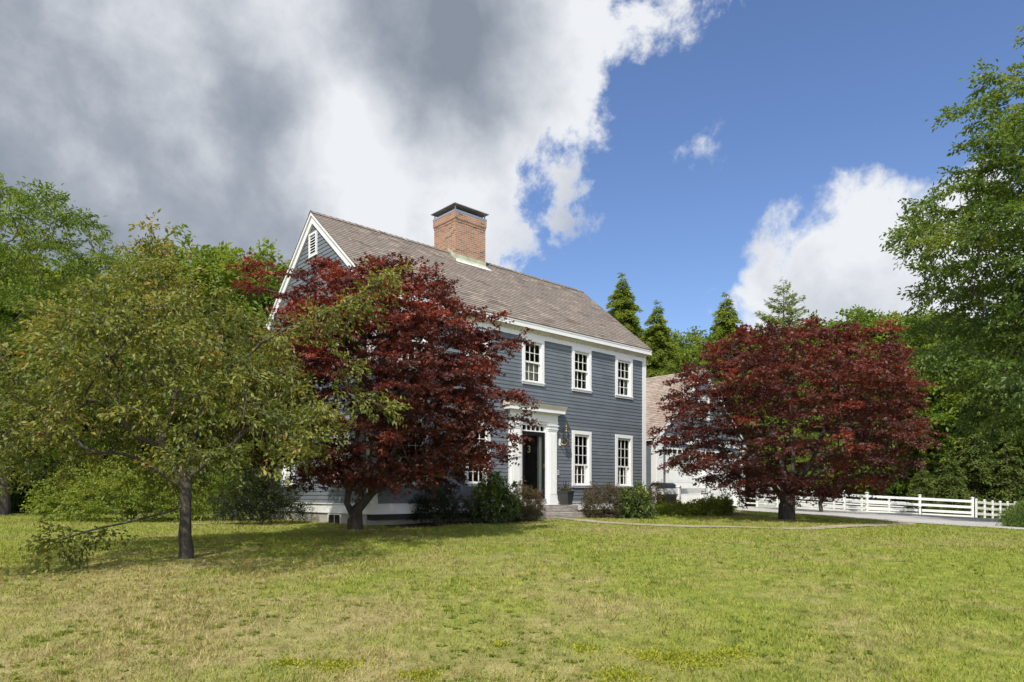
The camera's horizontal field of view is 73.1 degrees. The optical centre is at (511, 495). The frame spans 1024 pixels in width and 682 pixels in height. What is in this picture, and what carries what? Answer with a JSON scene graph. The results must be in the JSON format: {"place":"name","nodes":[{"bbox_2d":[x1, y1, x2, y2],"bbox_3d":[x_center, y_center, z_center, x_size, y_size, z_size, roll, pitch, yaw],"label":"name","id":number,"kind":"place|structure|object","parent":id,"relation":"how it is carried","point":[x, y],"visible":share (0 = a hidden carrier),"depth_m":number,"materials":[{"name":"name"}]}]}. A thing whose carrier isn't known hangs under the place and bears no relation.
{"place":"outdoors","nodes":[
{"label":"outdoors","id":0,"kind":"place"},
{"bbox_2d":[0,506,1023,681],"bbox_3d":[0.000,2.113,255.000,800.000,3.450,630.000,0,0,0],"label":"lawn","id":1,"kind":"structure","parent":0,"point":[448,630],"depth_m":7.91,"materials":[{"name":"plant"}]},
{"bbox_2d":[0,291,52,473],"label":"woodland tree","id":2,"kind":"object","parent":1,"relation":"on","point":[8,336],"visible":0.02,"depth_m":32.77,"materials":[{"name":"green plant"}]},
{"bbox_2d":[0,250,56,289],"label":"woodland tree","id":3,"kind":"object","parent":1,"relation":"on","point":[34,275],"visible":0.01,"depth_m":41.36,"materials":[{"name":"green plant"}]},
{"bbox_2d":[11,471,65,512],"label":"undergrowth bush","id":4,"kind":"object","parent":1,"relation":"on","point":[16,500],"visible":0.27,"depth_m":29.36,"materials":[{"name":"green plant"}]},
{"bbox_2d":[3,255,94,290],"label":"woodland tree","id":5,"kind":"object","parent":1,"relation":"on","point":[55,272],"depth_m":45.02,"materials":[{"name":"green plant"}]},
{"bbox_2d":[0,303,111,474],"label":"woodland tree","id":6,"kind":"object","parent":1,"relation":"on","point":[10,356],"depth_m":34.14,"materials":[{"name":"green plant"}]},
{"bbox_2d":[30,465,124,511],"bbox_3d":[-20.011,-0.205,32.023,4.553,2.701,3.484,0,0,-6],"label":"undergrowth bush","id":7,"kind":"object","parent":1,"relation":"on","point":[80,478],"visible":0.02,"depth_m":31.50,"materials":[{"name":"green plant"}]},
{"bbox_2d":[0,172,190,514],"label":"ash tree","id":8,"kind":"object","parent":1,"relation":"on","point":[77,266],"visible":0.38,"depth_m":26.09,"materials":[{"name":"green plant"}]},
{"bbox_2d":[0,265,214,474],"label":"woodland tree","id":9,"kind":"object","parent":1,"relation":"on","point":[9,312],"visible":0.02,"depth_m":35.82,"materials":[{"name":"green plant"}]},
{"bbox_2d":[18,443,217,521],"bbox_3d":[-12.119,-0.341,21.454,5.130,2.592,4.853,0,0,-38],"label":"viburnum shrub","id":10,"kind":"object","parent":1,"relation":"on","point":[96,486],"visible":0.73,"depth_m":20.65,"materials":[{"name":"green plant"}]},
{"bbox_2d":[96,459,152,510],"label":"undergrowth bush","id":11,"kind":"object","parent":1,"relation":"on","point":[129,469],"visible":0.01,"depth_m":32.87,"materials":[{"name":"green plant"}]},
{"bbox_2d":[91,271,198,463],"bbox_3d":[-23.129,-6.368,41.813,11.725,14.715,11.754,0,0,-45],"label":"woodland tree","id":12,"kind":"object","parent":1,"relation":"on","point":[157,373],"depth_m":39.74,"materials":[{"name":"green plant"}]},
{"bbox_2d":[151,463,216,509],"bbox_3d":[-16.731,-0.274,34.993,3.668,2.843,4.793,0,0,-36],"label":"undergrowth bush","id":13,"kind":"object","parent":1,"relation":"on","point":[200,475],"visible":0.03,"depth_m":34.26,"materials":[{"name":"green plant"}]},
{"bbox_2d":[93,230,279,472],"bbox_3d":[-20.430,-7.448,43.966,17.887,17.132,17.455,0,0,33],"label":"woodland tree","id":14,"kind":"object","parent":1,"relation":"on","point":[197,263],"visible":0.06,"depth_m":39.75,"materials":[{"name":"green plant"}]},
{"bbox_2d":[0,536,393,603],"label":"fallen leaves","id":15,"kind":"object","parent":1,"relation":"on","point":[262,586],"visible":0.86,"depth_m":10.19,"materials":[{"name":"plant"}]},
{"bbox_2d":[0,209,416,577],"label":"crabapple tree","id":16,"kind":"object","parent":1,"relation":"on","point":[78,363],"visible":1,"depth_m":10.06,"materials":[{"name":"green plant"}]},
{"bbox_2d":[129,223,290,471],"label":"woodland tree","id":17,"kind":"object","parent":1,"relation":"on","point":[220,254],"visible":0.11,"depth_m":40.80,"materials":[{"name":"green plant"}]},
{"bbox_2d":[184,465,258,506],"bbox_3d":[-14.807,-0.489,36.028,5.751,3.412,4.401,0,0,-3],"label":"undergrowth bush","id":18,"kind":"object","parent":1,"relation":"on","point":[210,476],"visible":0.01,"depth_m":35.29,"materials":[{"name":"green plant"}]},
{"bbox_2d":[202,430,285,519],"bbox_3d":[-8.216,-0.668,21.366,2.532,3.023,2.741,0,0,-19],"label":"lilac shrub","id":19,"kind":"object","parent":1,"relation":"on","point":[217,478],"visible":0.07,"depth_m":20.70,"materials":[{"name":"green plant"}]},
{"bbox_2d":[206,460,314,524],"bbox_3d":[-6.765,-0.089,18.625,2.714,1.915,2.113,0,0,0],"label":"yew shrub","id":20,"kind":"object","parent":1,"relation":"on","point":[287,503],"visible":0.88,"depth_m":18.32,"materials":[{"name":"green plant"}]},
{"bbox_2d":[217,251,541,529],"bbox_3d":[-2.895,-2.468,14.774,7.130,6.727,6.237,0,0,-13],"label":"japanese maple","id":21,"kind":"object","parent":1,"relation":"on","point":[450,375],"visible":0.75,"depth_m":13.68,"materials":[{"name":"brown plant"}]},
{"bbox_2d":[263,202,651,524],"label":"colonial house","id":22,"kind":"structure","parent":1,"relation":"on","point":[579,370],"depth_m":21.62,"materials":[{"name":"paint"}]},
{"bbox_2d":[280,435,294,485],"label":"window","id":23,"kind":"structure","parent":22,"relation":"in","point":[284,471],"depth_m":20.94,"materials":[{"name":"white paint"}]},
{"bbox_2d":[328,513,340,523],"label":"basement window","id":24,"kind":"structure","parent":22,"relation":"in","point":[332,517],"depth_m":18.59,"materials":[{"name":"white paint"}]},
{"bbox_2d":[332,415,350,485],"bbox_3d":[-4.446,-1.165,18.324,0.263,1.830,0.950,0,0,-42],"label":"window","id":25,"kind":"structure","parent":22,"relation":"in","point":[348,417],"depth_m":17.98,"materials":[{"name":"white paint"}]},
{"bbox_2d":[397,310,427,361],"bbox_3d":[-2.626,-4.050,18.071,0.950,1.410,0.263,0,0,-42],"label":"window","id":26,"kind":"structure","parent":22,"relation":"in","point":[401,310],"depth_m":18.24,"materials":[{"name":"white paint"}]},
{"bbox_2d":[398,415,427,485],"bbox_3d":[-2.603,-1.165,18.046,0.950,1.830,0.195,0,0,-42],"label":"window","id":27,"kind":"structure","parent":22,"relation":"in","point":[422,443],"depth_m":18.09,"materials":[{"name":"white paint"}]},
{"bbox_2d":[465,421,490,485],"bbox_3d":[-0.996,-1.165,19.505,0.950,1.830,0.195,0,0,-42],"label":"window","id":28,"kind":"structure","parent":22,"relation":"in","point":[474,483],"depth_m":19.48,"materials":[{"name":"white paint"}]},
{"bbox_2d":[465,325,490,375],"bbox_3d":[-1.019,-4.050,19.530,0.950,1.410,0.263,0,0,-42],"label":"window","id":29,"kind":"structure","parent":22,"relation":"in","point":[467,325],"depth_m":19.62,"materials":[{"name":"white paint"}]},
{"bbox_2d":[524,435,537,492],"bbox_3d":[0.501,-0.913,20.962,0.760,2.025,0.095,0,0,-42],"label":"front door","id":30,"kind":"structure","parent":22,"relation":"in","point":[530,448],"depth_m":21.02,"materials":[{"name":"black paint"}]},
{"bbox_2d":[521,336,544,386],"bbox_3d":[0.588,-4.050,20.989,0.950,1.410,0.263,0,0,-42],"label":"window","id":31,"kind":"structure","parent":22,"relation":"in","point":[540,343],"depth_m":21.05,"materials":[{"name":"white paint"}]},
{"bbox_2d":[522,431,544,498],"bbox_3d":[0.663,-0.913,20.906,0.960,2.025,0.091,0,0,-42],"label":"storm door","id":32,"kind":"structure","parent":22,"relation":"in","point":[530,433],"depth_m":21.18,"materials":[{"name":"black paint"}]},
{"bbox_2d":[559,425,569,445],"bbox_3d":[1.648,-1.920,21.701,0.218,0.720,0.345,0,0,-65],"label":"wall lantern","id":33,"kind":"object","parent":22,"relation":"attached to","point":[565,441],"depth_m":21.68,"materials":[{"name":"gold metal"}]},
{"bbox_2d":[571,430,591,487],"bbox_3d":[2.225,-1.165,22.428,0.950,1.830,0.195,0,0,-42],"label":"window","id":34,"kind":"structure","parent":22,"relation":"in","point":[581,473],"depth_m":22.50,"materials":[{"name":"white paint"}]},
{"bbox_2d":[571,346,592,393],"bbox_3d":[2.225,-4.050,22.428,0.950,1.410,0.195,0,0,-42],"label":"window","id":35,"kind":"structure","parent":22,"relation":"in","point":[588,373],"depth_m":22.49,"materials":[{"name":"white paint"}]},
{"bbox_2d":[615,434,632,487],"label":"window","id":36,"kind":"structure","parent":22,"relation":"in","point":[623,474],"depth_m":23.96,"materials":[{"name":"white paint"}]},
{"bbox_2d":[615,356,633,399],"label":"window","id":37,"kind":"structure","parent":22,"relation":"in","point":[629,362],"depth_m":23.99,"materials":[{"name":"white paint"}]},
{"bbox_2d":[381,519,533,526],"bbox_3d":[-1.294,0.719,18.301,4.498,0.100,1.480,0,0,-42],"label":"mulch bed","id":38,"kind":"object","parent":1,"relation":"on","point":[436,524],"visible":0.61,"depth_m":17.89,"materials":[{"name":"brown soil"}]},
{"bbox_2d":[406,479,470,524],"bbox_3d":[-1.857,0.161,17.949,1.679,1.322,1.162,0,0,-42],"label":"dark shrub","id":39,"kind":"object","parent":38,"relation":"on","point":[454,506],"visible":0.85,"depth_m":17.84,"materials":[{"name":"green plant"}]},
{"bbox_2d":[463,468,524,523],"bbox_3d":[-0.497,0.047,18.389,1.693,1.643,1.391,0,0,0],"label":"rhododendron","id":40,"kind":"object","parent":38,"relation":"on","point":[484,507],"visible":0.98,"depth_m":18.16,"materials":[{"name":"green plant"}]},
{"bbox_2d":[510,503,542,520],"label":"barberry bush","id":41,"kind":"object","parent":38,"relation":"on","point":[533,512],"visible":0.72,"depth_m":18.95,"materials":[{"name":"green plant"}]},
{"bbox_2d":[512,476,546,519],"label":"barberry bush","id":42,"kind":"object","parent":38,"relation":"on","point":[528,499],"visible":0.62,"depth_m":19.33,"materials":[{"name":"brown plant"}]},
{"bbox_2d":[0,533,1010,681],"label":"clover","id":43,"kind":"object","parent":1,"relation":"on","point":[344,617],"visible":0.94,"depth_m":7.00,"materials":[{"name":"green plant"}]},
{"bbox_2d":[250,639,792,681],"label":"moss","id":44,"kind":"object","parent":1,"relation":"on","point":[621,674],"visible":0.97,"depth_m":5.94,"materials":[{"name":"green plant"}]},
{"bbox_2d":[516,511,587,519],"bbox_3d":[1.094,0.652,20.358,2.862,0.304,0.512,0,0,-42],"label":"granite step","id":45,"kind":"object","parent":1,"relation":"on","point":[559,515],"visible":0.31,"depth_m":20.37,"materials":[{"name":"grey stone"}]},
{"bbox_2d":[524,505,577,512],"bbox_3d":[0.909,0.396,20.785,2.662,0.212,0.512,0,0,-42],"label":"granite step","id":46,"kind":"object","parent":45,"relation":"on","point":[561,508],"visible":0.52,"depth_m":20.96,"materials":[{"name":"grey stone"}]},
{"bbox_2d":[558,481,574,504],"bbox_3d":[1.669,-0.106,21.493,0.601,0.792,0.520,0,0,9],"label":"planter","id":47,"kind":"object","parent":46,"relation":"on","point":[566,496],"visible":1,"depth_m":21.39,"materials":[{"name":"grey plastic"}]},
{"bbox_2d":[579,479,622,517],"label":"barberry bush","id":48,"kind":"object","parent":1,"relation":"on","point":[607,498],"visible":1,"depth_m":20.73,"materials":[{"name":"brown plant"}]},
{"bbox_2d":[605,272,648,368],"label":"hemlock tree","id":49,"kind":"object","parent":1,"relation":"on","point":[624,315],"visible":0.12,"depth_m":51.51,"materials":[{"name":"green plant"}]},
{"bbox_2d":[612,480,659,518],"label":"rhododendron","id":50,"kind":"object","parent":1,"relation":"on","point":[636,502],"visible":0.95,"depth_m":20.89,"materials":[{"name":"green plant"}]},
{"bbox_2d":[639,300,682,377],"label":"hemlock tree","id":51,"kind":"object","parent":1,"relation":"on","point":[658,361],"visible":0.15,"depth_m":49.48,"materials":[{"name":"green plant"}]},
{"bbox_2d":[648,483,675,503],"bbox_3d":[5.842,0.061,26.580,1.500,1.086,0.655,0,0,-42],"label":"barbecue grill","id":52,"kind":"object","parent":1,"relation":"on","point":[670,485],"visible":0.14,"depth_m":26.39,"materials":[{"name":"metal"}]},
{"bbox_2d":[588,512,749,516],"bbox_3d":[5.330,0.638,23.268,7.289,0.070,3.256,0,0,-28],"label":"mulch bed","id":53,"kind":"object","parent":1,"relation":"on","point":[611,515],"visible":0.3,"depth_m":22.65,"materials":[{"name":"brown soil"}]},
{"bbox_2d":[630,480,674,512],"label":"barberry bush","id":54,"kind":"object","parent":53,"relation":"on","point":[659,494],"visible":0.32,"depth_m":23.10,"materials":[{"name":"brown plant"}]},
{"bbox_2d":[653,497,681,515],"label":"perennial clump","id":55,"kind":"object","parent":53,"relation":"on","point":[669,509],"visible":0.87,"depth_m":22.34,"materials":[{"name":"green plant"}]},
{"bbox_2d":[671,499,704,515],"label":"perennial clump","id":56,"kind":"object","parent":53,"relation":"on","point":[687,509],"visible":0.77,"depth_m":22.60,"materials":[{"name":"green plant"}]},
{"bbox_2d":[690,493,722,514],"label":"perennial clump","id":57,"kind":"object","parent":53,"relation":"on","point":[709,504],"visible":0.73,"depth_m":22.75,"materials":[{"name":"green plant"}]},
{"bbox_2d":[704,493,737,514],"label":"perennial clump","id":58,"kind":"object","parent":53,"relation":"on","point":[726,507],"visible":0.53,"depth_m":23.17,"materials":[{"name":"green plant"}]},
{"bbox_2d":[652,485,711,501],"bbox_3d":[6.366,0.274,25.568,0.258,1.360,4.064,0,0,44],"label":"fence","id":59,"kind":"object","parent":1,"relation":"on","point":[678,490],"visible":0.43,"depth_m":25.36,"materials":[{"name":"white wood"}]},
{"bbox_2d":[672,326,716,363],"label":"woodland tree","id":60,"kind":"object","parent":1,"relation":"on","point":[699,334],"visible":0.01,"depth_m":68.69,"materials":[{"name":"green plant"}]},
{"bbox_2d":[646,370,745,506],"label":"garage","id":61,"kind":"structure","parent":1,"relation":"on","point":[655,390],"depth_m":31.31,"materials":[{"name":"paint"}]},
{"bbox_2d":[668,458,701,504],"bbox_3d":[7.764,-0.570,31.153,2.900,2.172,0.046,0,0,-42],"label":"garage door","id":62,"kind":"structure","parent":61,"relation":"in","point":[683,480],"depth_m":31.18,"materials":[{"name":"white wood"}]},
{"bbox_2d":[697,396,709,420],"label":"window","id":63,"kind":"structure","parent":61,"relation":"in","point":[703,399],"depth_m":32.11,"materials":[{"name":"white paint"}]},
{"bbox_2d":[709,461,734,505],"bbox_3d":[10.014,-0.570,33.196,2.540,2.172,0.046,0,0,-42],"label":"garage door","id":64,"kind":"structure","parent":61,"relation":"in","point":[717,492],"depth_m":33.11,"materials":[{"name":"white wood"}]},
{"bbox_2d":[658,328,773,461],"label":"woodland tree","id":65,"kind":"object","parent":1,"relation":"on","point":[688,354],"visible":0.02,"depth_m":59.84,"materials":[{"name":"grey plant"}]},
{"bbox_2d":[683,364,765,454],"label":"woodland tree","id":66,"kind":"object","parent":1,"relation":"on","point":[746,423],"visible":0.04,"depth_m":56.25,"materials":[{"name":"green plant"}]},
{"bbox_2d":[567,519,914,529],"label":"footpath","id":67,"kind":"structure","parent":1,"relation":"on","point":[850,525],"depth_m":17.37,"materials":[{"name":"grey concrete"}]},
{"bbox_2d":[708,292,796,506],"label":"hemlock tree","id":68,"kind":"object","parent":1,"relation":"on","point":[728,325],"visible":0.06,"depth_m":65.53,"materials":[{"name":"green plant"}]},
{"bbox_2d":[745,471,781,506],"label":"undergrowth bush","id":69,"kind":"object","parent":1,"relation":"on","point":[753,505],"visible":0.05,"depth_m":58.07,"materials":[{"name":"green plant"}]},
{"bbox_2d":[749,374,810,468],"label":"woodland tree","id":70,"kind":"object","parent":1,"relation":"on","point":[766,422],"visible":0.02,"depth_m":60.41,"materials":[{"name":"green plant"}]},
{"bbox_2d":[753,276,819,412],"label":"pine tree","id":71,"kind":"object","parent":1,"relation":"on","point":[785,308],"visible":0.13,"depth_m":67.47,"materials":[{"name":"green plant"}]},
{"bbox_2d":[646,313,949,519],"bbox_3d":[8.120,-2.188,19.817,8.327,5.969,8.040,0,0,0],"label":"japanese maple","id":72,"kind":"object","parent":1,"relation":"on","point":[849,401],"visible":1,"depth_m":18.62,"materials":[{"name":"red plant"}]},
{"bbox_2d":[762,356,863,489],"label":"woodland tree","id":73,"kind":"object","parent":1,"relation":"on","point":[767,418],"visible":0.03,"depth_m":59.46,"materials":[{"name":"green plant"}]},
{"bbox_2d":[772,317,856,507],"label":"woodland tree","id":74,"kind":"object","parent":1,"relation":"on","point":[819,343],"depth_m":66.99,"materials":[{"name":"green plant"}]},
{"bbox_2d":[796,470,850,508],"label":"undergrowth bush","id":75,"kind":"object","parent":1,"relation":"on","point":[817,500],"visible":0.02,"depth_m":60.95,"materials":[{"name":"green plant"}]},
{"bbox_2d":[759,405,892,511],"bbox_3d":[13.878,-1.604,30.935,5.940,5.144,5.860,0,0,0],"label":"young maple","id":76,"kind":"object","parent":1,"relation":"on","point":[807,459],"visible":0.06,"depth_m":30.52,"materials":[{"name":"green plant"}]},
{"bbox_2d":[814,483,863,509],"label":"undergrowth bush","id":77,"kind":"object","parent":1,"relation":"on","point":[848,502],"visible":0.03,"depth_m":61.53,"materials":[{"name":"green plant"}]},
{"bbox_2d":[764,362,927,509],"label":"woodland tree","id":78,"kind":"object","parent":1,"relation":"on","point":[802,394],"visible":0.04,"depth_m":59.13,"materials":[{"name":"green plant"}]},
{"bbox_2d":[746,496,946,511],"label":"rail fence","id":79,"kind":"object","parent":1,"relation":"on","point":[860,504],"visible":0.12,"depth_m":58.22,"materials":[{"name":"white wood"}]},
{"bbox_2d":[756,304,949,506],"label":"woodland tree","id":80,"kind":"object","parent":1,"relation":"on","point":[862,315],"visible":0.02,"depth_m":62.28,"materials":[{"name":"green plant"}]},
{"bbox_2d":[756,482,973,516],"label":"rail fence","id":81,"kind":"object","parent":1,"relation":"on","point":[919,504],"visible":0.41,"depth_m":44.79,"materials":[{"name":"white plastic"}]},
{"bbox_2d":[847,491,907,511],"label":"undergrowth bush","id":82,"kind":"object","parent":1,"relation":"on","point":[887,504],"visible":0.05,"depth_m":62.40,"materials":[{"name":"green plant"}]},
{"bbox_2d":[853,309,928,347],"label":"woodland tree","id":83,"kind":"object","parent":1,"relation":"on","point":[886,333],"depth_m":65.17,"materials":[{"name":"green plant"}]},
{"bbox_2d":[850,350,944,510],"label":"woodland tree","id":84,"kind":"object","parent":1,"relation":"on","point":[898,478],"visible":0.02,"depth_m":58.10,"materials":[{"name":"green plant"}]},
{"bbox_2d":[890,308,918,324],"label":"woodland tree","id":85,"kind":"object","parent":1,"relation":"on","point":[905,316],"depth_m":82.52,"materials":[{"name":"green plant"}]},
{"bbox_2d":[900,464,944,513],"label":"hemlock sapling","id":86,"kind":"object","parent":1,"relation":"on","point":[916,491],"visible":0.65,"depth_m":49.82,"materials":[{"name":"green plant"}]},
{"bbox_2d":[831,303,1021,506],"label":"woodland tree","id":87,"kind":"object","parent":1,"relation":"on","point":[938,419],"visible":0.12,"depth_m":57.89,"materials":[{"name":"green plant"}]},
{"bbox_2d":[884,375,988,501],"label":"woodland tree","id":88,"kind":"object","parent":1,"relation":"on","point":[926,456],"visible":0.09,"depth_m":57.30,"materials":[{"name":"green plant"}]},
{"bbox_2d":[879,25,1023,455],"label":"oak tree","id":89,"kind":"object","parent":1,"relation":"on","point":[1004,381],"visible":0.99,"depth_m":27.31,"materials":[{"name":"green plant"}]},
{"bbox_2d":[923,450,982,517],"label":"hemlock sapling","id":90,"kind":"object","parent":1,"relation":"on","point":[951,491],"visible":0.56,"depth_m":51.66,"materials":[{"name":"green plant"}]},
{"bbox_2d":[888,371,1023,508],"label":"woodland tree","id":91,"kind":"object","parent":1,"relation":"on","point":[934,454],"visible":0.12,"depth_m":56.85,"materials":[{"name":"green plant"}]},
{"bbox_2d":[922,306,993,392],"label":"woodland tree","id":92,"kind":"object","parent":1,"relation":"on","point":[937,317],"depth_m":63.88,"materials":[{"name":"green plant"}]},
{"bbox_2d":[912,322,1023,496],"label":"woodland tree","id":93,"kind":"object","parent":1,"relation":"on","point":[973,377],"visible":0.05,"depth_m":57.08,"materials":[{"name":"green plant"}]},
{"bbox_2d":[938,423,1017,517],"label":"hemlock sapling","id":94,"kind":"object","parent":1,"relation":"on","point":[975,463],"visible":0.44,"depth_m":53.41,"materials":[{"name":"green plant"}]},
{"bbox_2d":[956,383,1023,500],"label":"woodland tree","id":95,"kind":"object","parent":1,"relation":"on","point":[1020,438],"visible":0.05,"depth_m":56.12,"materials":[{"name":"green plant"}]},
{"bbox_2d":[964,393,1023,495],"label":"woodland tree","id":96,"kind":"object","parent":1,"relation":"on","point":[1018,437],"visible":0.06,"depth_m":55.72,"materials":[{"name":"green plant"}]},
{"bbox_2d":[974,438,1023,517],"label":"hemlock sapling","id":97,"kind":"object","parent":1,"relation":"on","point":[1003,464],"visible":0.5,"depth_m":52.64,"materials":[{"name":"green plant"}]},
{"bbox_2d":[975,499,1022,517],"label":"rail fence","id":98,"kind":"object","parent":1,"relation":"on","point":[984,508],"visible":0.64,"depth_m":46.96,"materials":[{"name":"white wood"}]},
{"bbox_2d":[988,312,1023,324],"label":"woodland tree","id":99,"kind":"object","parent":1,"relation":"on","point":[1001,322],"depth_m":62.96,"materials":[{"name":"green plant"}]},
{"bbox_2d":[995,497,1023,527],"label":"bush","id":100,"kind":"object","parent":1,"relation":"on","point":[1014,517],"visible":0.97,"depth_m":21.48,"materials":[{"name":"green plant"}]},
{"bbox_2d":[0,0,1023,344],"label":"sky","id":101,"kind":"structure","parent":0,"point":[693,151],"materials":[{"name":"blue"}]},
{"bbox_2d":[734,506,1023,528],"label":"driveway","id":102,"kind":"structure","parent":0,"point":[950,520],"depth_m":28.31,"materials":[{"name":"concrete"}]}
]}

